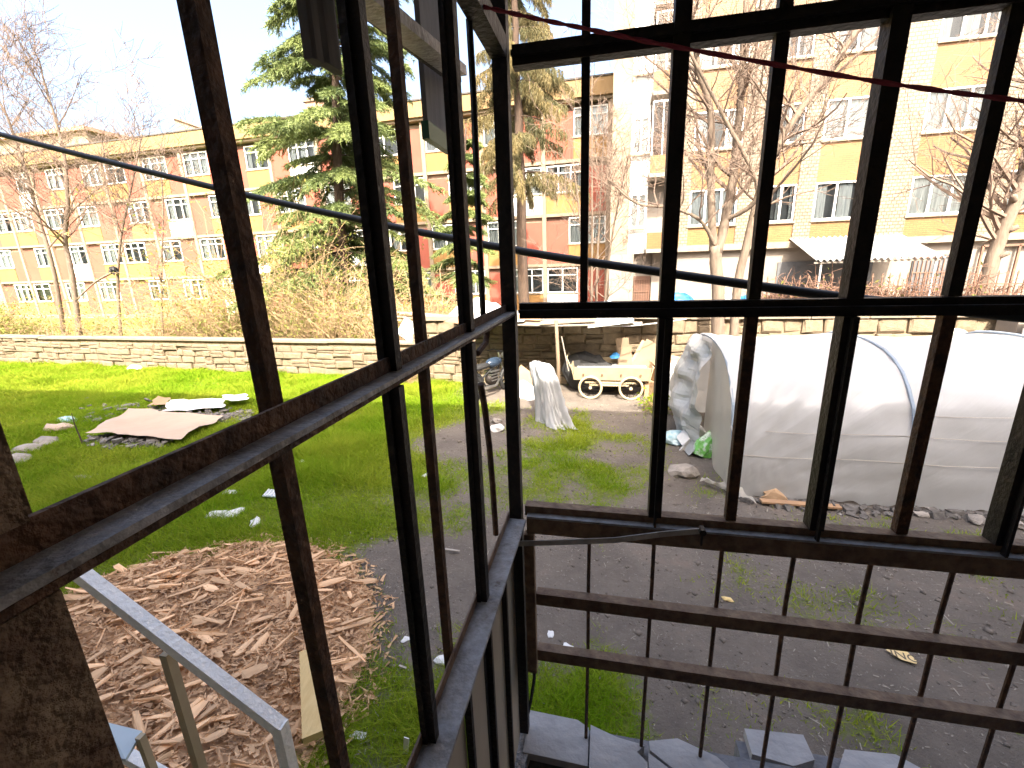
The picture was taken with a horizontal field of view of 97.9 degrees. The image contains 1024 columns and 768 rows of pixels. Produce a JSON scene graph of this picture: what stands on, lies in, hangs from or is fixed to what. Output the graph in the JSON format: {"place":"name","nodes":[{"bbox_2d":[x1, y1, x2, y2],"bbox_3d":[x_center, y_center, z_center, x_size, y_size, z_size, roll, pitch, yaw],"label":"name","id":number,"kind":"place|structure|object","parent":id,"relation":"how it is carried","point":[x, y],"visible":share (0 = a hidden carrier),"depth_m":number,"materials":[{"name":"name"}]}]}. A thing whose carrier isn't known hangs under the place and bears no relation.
{"place":"outdoors","nodes":[
{"label":"outdoors","id":0,"kind":"place"},
{"bbox_2d":[0,125,125,153],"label":"building","id":1,"kind":"structure","parent":0,"point":[90,133],"depth_m":51.13,"materials":[{"name":"beige paint"}]},
{"bbox_2d":[0,0,614,136],"label":"sky","id":2,"kind":"structure","parent":0,"point":[238,24],"materials":[{"name":"white"}]},
{"bbox_2d":[0,311,1023,767],"bbox_3d":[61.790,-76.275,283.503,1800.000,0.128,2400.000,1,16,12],"label":"ground","id":3,"kind":"structure","parent":0,"point":[682,639],"depth_m":4.13,"materials":[{"name":"soil"}]},
{"bbox_2d":[0,283,61,334],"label":"forsythia bush","id":4,"kind":"object","parent":3,"relation":"on","point":[9,327],"visible":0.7,"depth_m":18.38,"materials":[{"name":"yellow plant"}]},
{"bbox_2d":[0,4,158,335],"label":"bare tree","id":5,"kind":"object","parent":3,"relation":"on","point":[33,204],"visible":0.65,"depth_m":16.91,"materials":[{"name":"brown plant"}]},
{"bbox_2d":[0,281,166,335],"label":"bramble thicket","id":6,"kind":"object","parent":3,"relation":"on","point":[68,330],"visible":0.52,"depth_m":18.46,"materials":[{"name":"plant"}]},
{"bbox_2d":[0,0,177,335],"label":"bare tree","id":7,"kind":"object","parent":3,"relation":"on","point":[68,211],"visible":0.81,"depth_m":15.94,"materials":[{"name":"brown plant"}]},
{"bbox_2d":[19,21,206,335],"bbox_3d":[-14.281,-6.120,15.985,7.428,10.779,4.833,1,16,12],"label":"bare tree","id":8,"kind":"object","parent":3,"relation":"on","point":[120,237],"visible":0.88,"depth_m":15.27,"materials":[{"name":"brown plant"}]},
{"bbox_2d":[96,97,204,335],"bbox_3d":[-12.004,-4.901,15.531,2.993,8.508,3.907,-13,19,-34],"label":"bare tree","id":9,"kind":"object","parent":3,"relation":"on","point":[162,235],"visible":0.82,"depth_m":15.13,"materials":[{"name":"brown plant"}]},
{"bbox_2d":[78,249,242,342],"bbox_3d":[-12.230,-3.132,16.858,7.354,3.846,5.570,1,16,12],"label":"bramble thicket","id":10,"kind":"object","parent":3,"relation":"on","point":[155,328],"visible":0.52,"depth_m":16.37,"materials":[{"name":"plant"}]},
{"bbox_2d":[79,397,253,449],"bbox_3d":[-8.347,0.628,10.258,5.807,0.215,2.780,9,19,35],"label":"dump debris","id":11,"kind":"object","parent":3,"relation":"on","point":[117,439],"visible":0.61,"depth_m":8.56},
{"bbox_2d":[86,408,221,438],"bbox_3d":[-7.356,0.781,9.070,2.957,0.117,1.460,1,16,12],"label":"cardboard sheet","id":12,"kind":"object","parent":11,"relation":"on","point":[156,423],"visible":1,"depth_m":9.04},
{"bbox_2d":[163,398,225,410],"bbox_3d":[-7.364,0.458,10.383,1.500,0.068,0.910,-5,16,-10],"label":"panel scrap","id":13,"kind":"object","parent":11,"relation":"on","point":[182,404],"visible":1,"depth_m":10.37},
{"bbox_2d":[0,334,415,376],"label":"stone wall","id":14,"kind":"structure","parent":3,"relation":"on","point":[324,356],"depth_m":14.64,"materials":[{"name":"stone"}]},
{"bbox_2d":[398,317,413,339],"bbox_3d":[-2.954,-1.542,12.682,0.725,0.737,0.030,1,16,12],"label":"blue board","id":15,"kind":"object","parent":14,"relation":"on","point":[407,333],"visible":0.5,"depth_m":12.68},
{"bbox_2d":[62,532,398,767],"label":"wood scrap heap","id":16,"kind":"object","parent":3,"relation":"on","point":[237,617],"visible":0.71,"depth_m":3.71,"materials":[{"name":"wood"}]},
{"bbox_2d":[299,650,323,744],"bbox_3d":[-1.413,2.167,3.147,0.135,0.213,0.607,-9,17,-23],"label":"timber","id":17,"kind":"object","parent":16,"relation":"on","point":[311,725],"visible":0.57,"depth_m":3.03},
{"bbox_2d":[50,159,424,338],"bbox_3d":[-8.700,-4.151,15.762,11.133,6.206,11.324,-16,21,-41],"label":"bramble thicket","id":18,"kind":"object","parent":3,"relation":"on","point":[233,319],"visible":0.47,"depth_m":14.87,"materials":[{"name":"plant"}]},
{"bbox_2d":[0,72,613,317],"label":"apartment building","id":19,"kind":"structure","parent":3,"relation":"on","point":[24,264],"depth_m":29.34,"materials":[{"name":"beige paint"}]},
{"bbox_2d":[0,250,14,269],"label":"window","id":20,"kind":"structure","parent":19,"relation":"in","point":[6,262],"depth_m":35.67,"materials":[{"name":"white paint"}]},
{"bbox_2d":[14,284,34,302],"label":"window","id":21,"kind":"structure","parent":19,"relation":"in","point":[23,288],"depth_m":36.19,"materials":[{"name":"white paint"}]},
{"bbox_2d":[33,284,53,302],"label":"window","id":22,"kind":"structure","parent":19,"relation":"in","point":[44,290],"depth_m":35.74,"materials":[{"name":"white paint"}]},
{"bbox_2d":[34,248,54,267],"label":"window","id":23,"kind":"structure","parent":19,"relation":"in","point":[41,255],"depth_m":34.71,"materials":[{"name":"white paint"}]},
{"bbox_2d":[44,209,64,230],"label":"window","id":24,"kind":"structure","parent":19,"relation":"in","point":[51,223],"depth_m":33.43,"materials":[{"name":"white paint"}]},
{"bbox_2d":[45,168,64,190],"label":"window","id":25,"kind":"structure","parent":19,"relation":"in","point":[59,184],"depth_m":32.43,"materials":[{"name":"white paint"}]},
{"bbox_2d":[65,283,88,301],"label":"window","id":26,"kind":"structure","parent":19,"relation":"in","point":[80,286],"depth_m":34.69,"materials":[{"name":"white paint"}]},
{"bbox_2d":[69,246,88,265],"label":"window","id":27,"kind":"structure","parent":19,"relation":"in","point":[77,252],"depth_m":33.80,"materials":[{"name":"white paint"}]},
{"bbox_2d":[78,206,99,227],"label":"window","id":28,"kind":"structure","parent":19,"relation":"in","point":[89,223],"depth_m":32.58,"materials":[{"name":"white paint"}]},
{"bbox_2d":[98,282,121,301],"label":"window","id":29,"kind":"structure","parent":19,"relation":"in","point":[108,289],"depth_m":33.96,"materials":[{"name":"white paint"}]},
{"bbox_2d":[100,244,122,264],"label":"window","id":30,"kind":"structure","parent":19,"relation":"in","point":[110,259],"depth_m":32.99,"materials":[{"name":"white paint"}]},
{"bbox_2d":[124,242,148,263],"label":"window","id":31,"kind":"structure","parent":19,"relation":"in","point":[133,249],"depth_m":32.46,"materials":[{"name":"white paint"}]},
{"bbox_2d":[141,156,166,180],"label":"window","id":32,"kind":"structure","parent":19,"relation":"in","point":[151,163],"depth_m":30.04,"materials":[{"name":"white paint"}]},
{"bbox_2d":[160,240,183,261],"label":"window","id":33,"kind":"structure","parent":19,"relation":"in","point":[177,245],"depth_m":31.60,"materials":[{"name":"white paint"}]},
{"bbox_2d":[165,198,189,221],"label":"window","id":34,"kind":"structure","parent":19,"relation":"in","point":[175,204],"depth_m":30.60,"materials":[{"name":"white paint"}]},
{"bbox_2d":[181,151,210,177],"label":"window","id":35,"kind":"structure","parent":19,"relation":"in","point":[203,166],"depth_m":29.26,"materials":[{"name":"white paint"}]},
{"bbox_2d":[199,238,225,260],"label":"window","id":36,"kind":"structure","parent":19,"relation":"in","point":[207,243],"depth_m":30.74,"materials":[{"name":"white paint"}]},
{"bbox_2d":[243,146,268,171],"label":"window","id":37,"kind":"structure","parent":19,"relation":"in","point":[251,163],"depth_m":28.26,"materials":[{"name":"white paint"}]},
{"bbox_2d":[288,139,314,165],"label":"window","id":38,"kind":"structure","parent":19,"relation":"in","point":[295,155],"depth_m":27.33,"materials":[{"name":"white paint"}]},
{"bbox_2d":[393,177,424,205],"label":"window","id":39,"kind":"structure","parent":19,"relation":"in","point":[419,193],"depth_m":26.36,"materials":[{"name":"white paint"}]},
{"bbox_2d":[487,221,516,245],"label":"window","id":40,"kind":"structure","parent":19,"relation":"in","point":[492,231],"depth_m":25.76,"materials":[{"name":"white paint"}]},
{"bbox_2d":[516,268,542,294],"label":"window","id":41,"kind":"structure","parent":19,"relation":"in","point":[535,287],"depth_m":26.03,"materials":[{"name":"white paint"}]},
{"bbox_2d":[547,267,578,293],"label":"window","id":42,"kind":"structure","parent":19,"relation":"in","point":[553,288],"depth_m":25.64,"materials":[{"name":"white paint"}]},
{"bbox_2d":[546,164,580,193],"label":"window","id":43,"kind":"structure","parent":19,"relation":"in","point":[558,169],"depth_m":24.06,"materials":[{"name":"white paint"}]},
{"bbox_2d":[568,215,605,244],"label":"window","id":44,"kind":"structure","parent":19,"relation":"in","point":[574,234],"depth_m":24.54,"materials":[{"name":"white paint"}]},
{"bbox_2d":[572,104,607,137],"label":"window","id":45,"kind":"structure","parent":19,"relation":"in","point":[576,110],"depth_m":23.05,"materials":[{"name":"white paint"}]},
{"bbox_2d":[207,0,452,338],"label":"cedar tree","id":46,"kind":"object","parent":3,"relation":"on","point":[302,127],"visible":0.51,"depth_m":15.86,"materials":[{"name":"green plant"}]},
{"bbox_2d":[223,235,453,338],"bbox_3d":[-5.430,-2.882,14.265,7.091,3.924,5.848,11,20,39],"label":"bramble thicket","id":47,"kind":"object","parent":3,"relation":"on","point":[325,315],"visible":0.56,"depth_m":14.26,"materials":[{"name":"plant"}]},
{"bbox_2d":[341,255,478,339],"bbox_3d":[-3.083,-2.499,13.469,4.643,2.670,3.713,1,16,12],"label":"bramble thicket","id":48,"kind":"object","parent":3,"relation":"on","point":[427,310],"visible":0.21,"depth_m":13.17,"materials":[{"name":"plant"}]},
{"bbox_2d":[423,128,497,314],"bbox_3d":[-1.647,-4.748,15.453,2.898,7.364,3.069,-7,16,-18],"label":"young conifer","id":49,"kind":"object","parent":3,"relation":"on","point":[471,213],"visible":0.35,"depth_m":15.16,"materials":[{"name":"green plant"}]},
{"bbox_2d":[477,349,504,398],"bbox_3d":[-0.444,-0.229,10.680,0.674,1.092,1.825,5,17,25],"label":"motorcycle","id":50,"kind":"object","parent":3,"relation":"on","point":[491,377],"visible":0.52,"depth_m":10.63,"materials":[{"name":"black metal"}]},
{"bbox_2d":[0,360,1022,767],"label":"grass","id":51,"kind":"structure","parent":3,"relation":"on","point":[92,386],"depth_m":6.99,"materials":[{"name":"plant"}]},
{"bbox_2d":[519,380,534,400],"bbox_3d":[0.420,0.144,10.329,0.750,0.420,0.318,1,16,12],"label":"white sack","id":52,"kind":"object","parent":3,"relation":"on","point":[526,390],"visible":0.5,"depth_m":10.31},
{"bbox_2d":[463,0,590,302],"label":"spruce tree","id":53,"kind":"object","parent":3,"relation":"on","point":[545,79],"visible":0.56,"depth_m":15.48,"materials":[{"name":"green plant"}]},
{"bbox_2d":[529,360,577,429],"bbox_3d":[0.769,0.182,8.789,0.546,1.143,1.377,-11,17,-29],"label":"covered scooter","id":54,"kind":"object","parent":3,"relation":"on","point":[550,407],"visible":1,"depth_m":8.65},
{"bbox_2d":[444,311,685,381],"bbox_3d":[1.128,-0.713,10.545,5.606,2.056,1.586,1,16,12],"label":"patched shelter","id":55,"kind":"object","parent":3,"relation":"on","point":[593,322],"visible":0.53,"depth_m":9.71,"materials":[{"name":"white paint"}]},
{"bbox_2d":[561,351,617,391],"bbox_3d":[1.897,-0.313,10.901,1.418,1.004,0.514,1,16,12],"label":"dark heap","id":56,"kind":"object","parent":3,"relation":"on","point":[584,358],"visible":0.56,"depth_m":10.75,"materials":[{"name":"black"}]},
{"bbox_2d":[521,12,663,301],"bbox_3d":[2.265,-4.727,12.214,3.871,8.946,4.108,1,16,12],"label":"bare tree","id":57,"kind":"object","parent":3,"relation":"on","point":[597,206],"visible":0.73,"depth_m":12.20,"materials":[{"name":"brown plant"}]},
{"bbox_2d":[566,352,653,399],"bbox_3d":[2.284,-0.230,10.564,1.958,0.939,1.110,1,16,12],"label":"hand cart","id":58,"kind":"object","parent":3,"relation":"on","point":[620,374],"visible":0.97,"depth_m":10.09,"materials":[{"name":"white paint"}]},
{"bbox_2d":[618,347,631,364],"bbox_3d":[2.696,-0.504,10.647,0.359,0.766,0.030,1,8,12],"label":"board","id":59,"kind":"object","parent":58,"relation":"on","point":[625,354],"visible":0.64,"depth_m":10.61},
{"bbox_2d":[632,339,655,367],"bbox_3d":[3.158,-0.560,10.509,0.818,1.011,0.031,1,8,12],"label":"board","id":60,"kind":"object","parent":58,"relation":"on","point":[646,353],"visible":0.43,"depth_m":10.47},
{"bbox_2d":[277,393,1023,767],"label":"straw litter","id":61,"kind":"object","parent":3,"relation":"on","point":[721,581],"visible":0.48,"depth_m":4.01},
{"bbox_2d":[634,387,671,415],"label":"green weeds","id":62,"kind":"object","parent":3,"relation":"on","point":[649,404],"visible":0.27,"depth_m":9.18,"materials":[{"name":"plant"}]},
{"bbox_2d":[666,430,681,445],"bbox_3d":[2.803,0.903,7.686,0.603,0.200,0.374,-2,15,1],"label":"soil bag","id":63,"kind":"object","parent":3,"relation":"on","point":[671,437],"visible":0.51,"depth_m":7.57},
{"bbox_2d":[515,710,841,767],"bbox_3d":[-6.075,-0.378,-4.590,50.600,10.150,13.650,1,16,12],"label":"stone ledge","id":64,"kind":"structure","parent":3,"relation":"on","point":[550,741],"depth_m":1.42,"materials":[{"name":"stone"}]},
{"bbox_2d":[73,569,298,767],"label":"stair handrail","id":65,"kind":"object","parent":64,"relation":"attached to","point":[173,646],"visible":0.75,"depth_m":1.11,"materials":[{"name":"metal"}]},
{"bbox_2d":[0,0,529,767],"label":"balcony frame","id":66,"kind":"object","parent":64,"relation":"attached to","point":[52,712],"visible":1,"depth_m":0.46,"materials":[{"name":"metal"}]},
{"bbox_2d":[296,0,342,74],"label":"hanging boards","id":67,"kind":"object","parent":66,"relation":"hanging from","point":[319,32],"visible":1,"depth_m":0.64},
{"bbox_2d":[483,4,1023,103],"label":"clothes line","id":68,"kind":"object","parent":66,"relation":"attached to","point":[922,88],"visible":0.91,"depth_m":0.72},
{"bbox_2d":[365,0,466,81],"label":"canopy beam","id":69,"kind":"structure","parent":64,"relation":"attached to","point":[420,43],"depth_m":0.80,"materials":[{"name":"grey metal"}]},
{"bbox_2d":[414,0,446,153],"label":"hanging board","id":70,"kind":"object","parent":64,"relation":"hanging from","point":[433,126],"visible":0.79,"depth_m":1.04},
{"bbox_2d":[510,0,1023,578],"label":"balcony frame","id":71,"kind":"object","parent":64,"relation":"attached to","point":[994,548],"visible":1,"depth_m":0.98,"materials":[{"name":"paint"}]},
{"bbox_2d":[0,132,1023,322],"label":"black cable","id":72,"kind":"object","parent":71,"relation":"attached to","point":[790,290],"visible":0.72,"depth_m":1.56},
{"bbox_2d":[518,525,706,545],"bbox_3d":[0.233,0.412,1.195,0.532,0.109,0.024,1,16,11],"label":"steel strap","id":73,"kind":"object","parent":71,"relation":"attached to","point":[700,530],"visible":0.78,"depth_m":1.18,"materials":[{"name":"paint"}]},
{"bbox_2d":[524,530,1023,767],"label":"railing grille","id":74,"kind":"object","parent":64,"relation":"on","point":[991,719],"visible":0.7,"depth_m":1.21,"materials":[{"name":"brown metal"}]},
{"bbox_2d":[839,749,919,767],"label":"loose slab","id":75,"kind":"object","parent":64,"relation":"on","point":[857,759],"depth_m":1.45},
{"bbox_2d":[668,463,699,478],"bbox_3d":[2.546,1.281,6.607,0.445,0.164,0.318,1,16,12],"label":"rock","id":76,"kind":"object","parent":3,"relation":"on","point":[686,470],"visible":1,"depth_m":6.53,"materials":[{"name":"stone"}]},
{"bbox_2d":[349,404,1023,767],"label":"soil clods","id":77,"kind":"object","parent":3,"relation":"on","point":[638,632],"visible":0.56,"depth_m":4.08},
{"bbox_2d":[677,425,705,450],"bbox_3d":[3.006,0.900,7.444,0.479,0.567,0.335,1,16,12],"label":"carton","id":78,"kind":"object","parent":3,"relation":"on","point":[683,438],"visible":0.43,"depth_m":7.38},
{"bbox_2d":[693,431,711,457],"bbox_3d":[3.100,0.952,7.138,0.322,0.435,0.278,20,2,-10],"label":"soil bag","id":79,"kind":"object","parent":3,"relation":"on","point":[702,447],"visible":0.85,"depth_m":7.05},
{"bbox_2d":[538,0,868,334],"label":"bare tree","id":80,"kind":"object","parent":3,"relation":"on","point":[711,161],"visible":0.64,"depth_m":8.70,"materials":[{"name":"brown plant"}]},
{"bbox_2d":[412,315,996,386],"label":"stone wall","id":81,"kind":"structure","parent":3,"relation":"on","point":[537,343],"depth_m":10.86,"materials":[{"name":"stone"}]},
{"bbox_2d":[449,297,500,315],"bbox_3d":[-0.902,-2.053,11.932,1.600,0.543,0.700,1,16,12],"label":"white sheeting","id":82,"kind":"object","parent":81,"relation":"on","point":[490,306],"visible":0.37,"depth_m":11.78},
{"bbox_2d":[762,269,1023,298],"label":"iron fence","id":83,"kind":"object","parent":81,"relation":"on","point":[941,285],"visible":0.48,"depth_m":9.49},
{"bbox_2d":[744,261,909,298],"bbox_3d":[6.973,-2.068,10.104,3.601,1.397,1.732,1,16,12],"label":"dry vine","id":84,"kind":"object","parent":83,"relation":"attached to","point":[820,284],"visible":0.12,"depth_m":9.90,"materials":[{"name":"plant"}]},
{"bbox_2d":[872,257,1023,316],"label":"dry vine","id":85,"kind":"object","parent":83,"relation":"attached to","point":[995,292],"visible":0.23,"depth_m":9.37,"materials":[{"name":"plant"}]},
{"bbox_2d":[761,488,787,499],"bbox_3d":[3.391,1.439,5.793,0.331,0.162,0.137,1,16,12],"label":"cardboard scrap","id":86,"kind":"object","parent":3,"relation":"on","point":[775,493],"visible":0.68,"depth_m":5.75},
{"bbox_2d":[651,0,933,335],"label":"bare tree","id":87,"kind":"object","parent":3,"relation":"on","point":[820,86],"visible":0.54,"depth_m":8.30,"materials":[{"name":"brown plant"}]},
{"bbox_2d":[759,498,841,509],"bbox_3d":[3.634,1.511,5.626,0.939,0.072,0.090,0,15,8],"label":"plank","id":88,"kind":"object","parent":3,"relation":"on","point":[783,502],"visible":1,"depth_m":5.62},
{"bbox_2d":[608,0,1023,300],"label":"apartment building","id":89,"kind":"structure","parent":3,"relation":"on","point":[935,42],"depth_m":16.46,"materials":[{"name":"beige paint"}]},
{"bbox_2d":[628,193,646,229],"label":"window","id":90,"kind":"structure","parent":89,"relation":"in","point":[639,227],"depth_m":18.11,"materials":[{"name":"white paint"}]},
{"bbox_2d":[631,116,649,156],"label":"window","id":91,"kind":"structure","parent":89,"relation":"in","point":[641,154],"depth_m":17.36,"materials":[{"name":"white paint"}]},
{"bbox_2d":[633,276,649,300],"bbox_3d":[5.577,-3.367,19.332,0.690,2.550,0.115,1,16,12],"label":"door","id":92,"kind":"structure","parent":89,"relation":"in","point":[642,287],"depth_m":19.11,"materials":[{"name":"metal"}]},
{"bbox_2d":[687,188,737,227],"bbox_3d":[7.922,-6.948,17.654,1.860,1.400,0.360,1,16,12],"label":"window","id":93,"kind":"structure","parent":89,"relation":"in","point":[694,207],"depth_m":17.69,"materials":[{"name":"white paint"}]},
{"bbox_2d":[693,108,745,152],"bbox_3d":[7.830,-9.590,16.933,1.860,1.400,0.360,1,16,12],"label":"window","id":94,"kind":"structure","parent":89,"relation":"in","point":[718,133],"depth_m":17.03,"materials":[{"name":"white paint"}]},
{"bbox_2d":[700,44,750,70],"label":"window","id":95,"kind":"structure","parent":89,"relation":"in","point":[715,65],"depth_m":16.39,"materials":[{"name":"white paint"}]},
{"bbox_2d":[769,184,796,223],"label":"window","id":96,"kind":"structure","parent":89,"relation":"in","point":[782,213],"depth_m":17.19,"materials":[{"name":"white paint"}]},
{"bbox_2d":[779,102,806,145],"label":"window","id":97,"kind":"structure","parent":89,"relation":"in","point":[802,119],"depth_m":16.43,"materials":[{"name":"white paint"}]},
{"bbox_2d":[788,35,815,60],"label":"window","id":98,"kind":"structure","parent":89,"relation":"in","point":[799,55],"depth_m":15.78,"materials":[{"name":"white paint"}]},
{"bbox_2d":[810,180,879,221],"bbox_3d":[12.465,-6.843,16.692,2.290,1.400,0.360,1,16,12],"label":"window","id":99,"kind":"structure","parent":89,"relation":"in","point":[826,208],"depth_m":16.83,"materials":[{"name":"white paint"}]},
{"bbox_2d":[821,95,893,142],"bbox_3d":[12.373,-9.485,15.971,2.290,1.400,0.360,1,16,12],"label":"window","id":100,"kind":"structure","parent":89,"relation":"in","point":[855,102],"depth_m":16.06,"materials":[{"name":"white paint"}]},
{"bbox_2d":[832,27,909,55],"bbox_3d":[12.281,-12.127,15.251,2.290,1.400,0.360,1,16,12],"label":"window","id":101,"kind":"structure","parent":89,"relation":"in","point":[871,31],"depth_m":15.40,"materials":[{"name":"white paint"}]},
{"bbox_2d":[905,254,948,295],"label":"barred window","id":102,"kind":"structure","parent":89,"relation":"in","point":[920,267],"depth_m":16.74,"materials":[{"name":"metal"}]},
{"bbox_2d":[904,173,966,217],"bbox_3d":[15.384,-6.776,16.074,2.060,1.400,0.360,1,16,12],"label":"window","id":103,"kind":"structure","parent":89,"relation":"in","point":[927,207],"depth_m":16.16,"materials":[{"name":"white paint"}]},
{"bbox_2d":[920,84,985,134],"bbox_3d":[15.293,-9.418,15.353,2.060,1.400,0.360,1,16,12],"label":"window","id":104,"kind":"structure","parent":89,"relation":"in","point":[928,116],"depth_m":15.41,"materials":[{"name":"white paint"}]},
{"bbox_2d":[937,11,1001,43],"bbox_3d":[15.201,-12.060,14.632,2.060,1.400,0.360,1,16,12],"label":"window","id":105,"kind":"structure","parent":89,"relation":"in","point":[957,26],"depth_m":14.77,"materials":[{"name":"white paint"}]},
{"bbox_2d":[668,331,1023,514],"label":"plastic greenhouse","id":106,"kind":"object","parent":3,"relation":"on","point":[980,391],"visible":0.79,"depth_m":5.66,"materials":[{"name":"white plastic"}]},
{"bbox_2d":[790,233,945,295],"bbox_3d":[12.517,-3.510,16.289,3.980,3.760,2.200,1,16,12],"label":"awning","id":107,"kind":"object","parent":3,"relation":"on","point":[897,246],"visible":0.77,"depth_m":15.66,"materials":[{"name":"metal"}]},
{"bbox_2d":[739,496,1023,522],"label":"rubble strip","id":108,"kind":"object","parent":3,"relation":"on","point":[853,510],"visible":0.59,"depth_m":5.46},
{"bbox_2d":[886,649,917,663],"bbox_3d":[3.076,2.142,3.511,0.187,0.006,0.122,1,16,12],"label":"yellow card","id":109,"kind":"object","parent":3,"relation":"on","point":[905,656],"visible":0.99,"depth_m":3.51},
{"bbox_2d":[836,12,1023,294],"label":"bare tree","id":110,"kind":"object","parent":3,"relation":"on","point":[1003,223],"visible":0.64,"depth_m":10.16,"materials":[{"name":"brown plant"}]},
{"bbox_2d":[995,320,1023,334],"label":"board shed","id":111,"kind":"structure","parent":3,"relation":"on","point":[1010,327],"depth_m":8.83,"materials":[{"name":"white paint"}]},
{"bbox_2d":[743,728,814,767],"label":"loose slab","id":112,"kind":"object","parent":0,"point":[789,749],"depth_m":1.49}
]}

